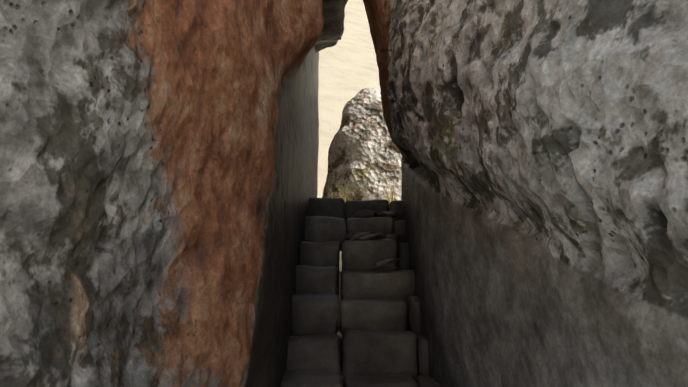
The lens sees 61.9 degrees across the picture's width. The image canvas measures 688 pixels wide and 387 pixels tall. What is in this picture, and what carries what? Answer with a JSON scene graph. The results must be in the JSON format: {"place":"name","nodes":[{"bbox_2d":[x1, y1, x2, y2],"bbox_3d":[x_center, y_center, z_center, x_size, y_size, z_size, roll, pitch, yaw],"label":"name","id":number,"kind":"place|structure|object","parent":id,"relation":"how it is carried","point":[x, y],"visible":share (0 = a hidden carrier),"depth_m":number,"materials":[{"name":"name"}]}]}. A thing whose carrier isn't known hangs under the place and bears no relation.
{"place":"outdoors","nodes":[
{"label":"outdoors","id":0,"kind":"place"},
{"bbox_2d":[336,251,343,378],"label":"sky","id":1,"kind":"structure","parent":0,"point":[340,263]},
{"bbox_2d":[317,0,388,205],"bbox_3d":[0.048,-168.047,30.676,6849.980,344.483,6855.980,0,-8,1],"label":"ground","id":2,"kind":"structure","parent":0,"point":[348,69],"depth_m":28.39,"materials":[{"name":"sand"}]},
{"bbox_2d":[0,0,323,386],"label":"rock wall","id":3,"kind":"structure","parent":2,"relation":"on","point":[158,174],"depth_m":1.74,"materials":[{"name":"stone"}]},
{"bbox_2d":[314,0,347,51],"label":"rock","id":4,"kind":"object","parent":3,"relation":"attached to","point":[333,25],"visible":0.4,"depth_m":5.28,"materials":[{"name":"stone"}]},
{"bbox_2d":[324,182,347,201],"bbox_3d":[-0.118,0.105,6.951,0.406,0.497,0.344,0,-8,1],"label":"grass tuft","id":5,"kind":"object","parent":2,"relation":"on","point":[344,197],"visible":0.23,"depth_m":6.95,"materials":[{"name":"plant"}]},
{"bbox_2d":[281,198,440,386],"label":"stone stairs","id":6,"kind":"structure","parent":2,"relation":"on","point":[383,342],"depth_m":3.51,"materials":[{"name":"grey stone"}]},
{"bbox_2d":[346,209,400,267],"bbox_3d":[0.224,0.326,4.348,0.431,0.477,1.020,-1,-8,7],"label":"stair rubble","id":7,"kind":"object","parent":6,"relation":"on","point":[351,235],"visible":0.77,"depth_m":4.27,"materials":[{"name":"stone"}]},
{"bbox_2d":[322,88,401,201],"bbox_3d":[0.312,-0.323,7.683,1.206,2.261,1.221,0,-8,1],"label":"boulder","id":8,"kind":"object","parent":2,"relation":"on","point":[364,153],"visible":0.48,"depth_m":7.24,"materials":[{"name":"stone"}]},
{"bbox_2d":[383,177,400,204],"bbox_3d":[0.513,0.031,6.141,0.255,0.418,0.343,5,-10,-33],"label":"grass tuft","id":9,"kind":"object","parent":2,"relation":"on","point":[392,195],"visible":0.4,"depth_m":6.14,"materials":[{"name":"beige plant"}]},
{"bbox_2d":[363,0,687,386],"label":"rock wall","id":10,"kind":"structure","parent":2,"relation":"on","point":[542,146],"depth_m":1.60,"materials":[{"name":"stone"}]}
]}

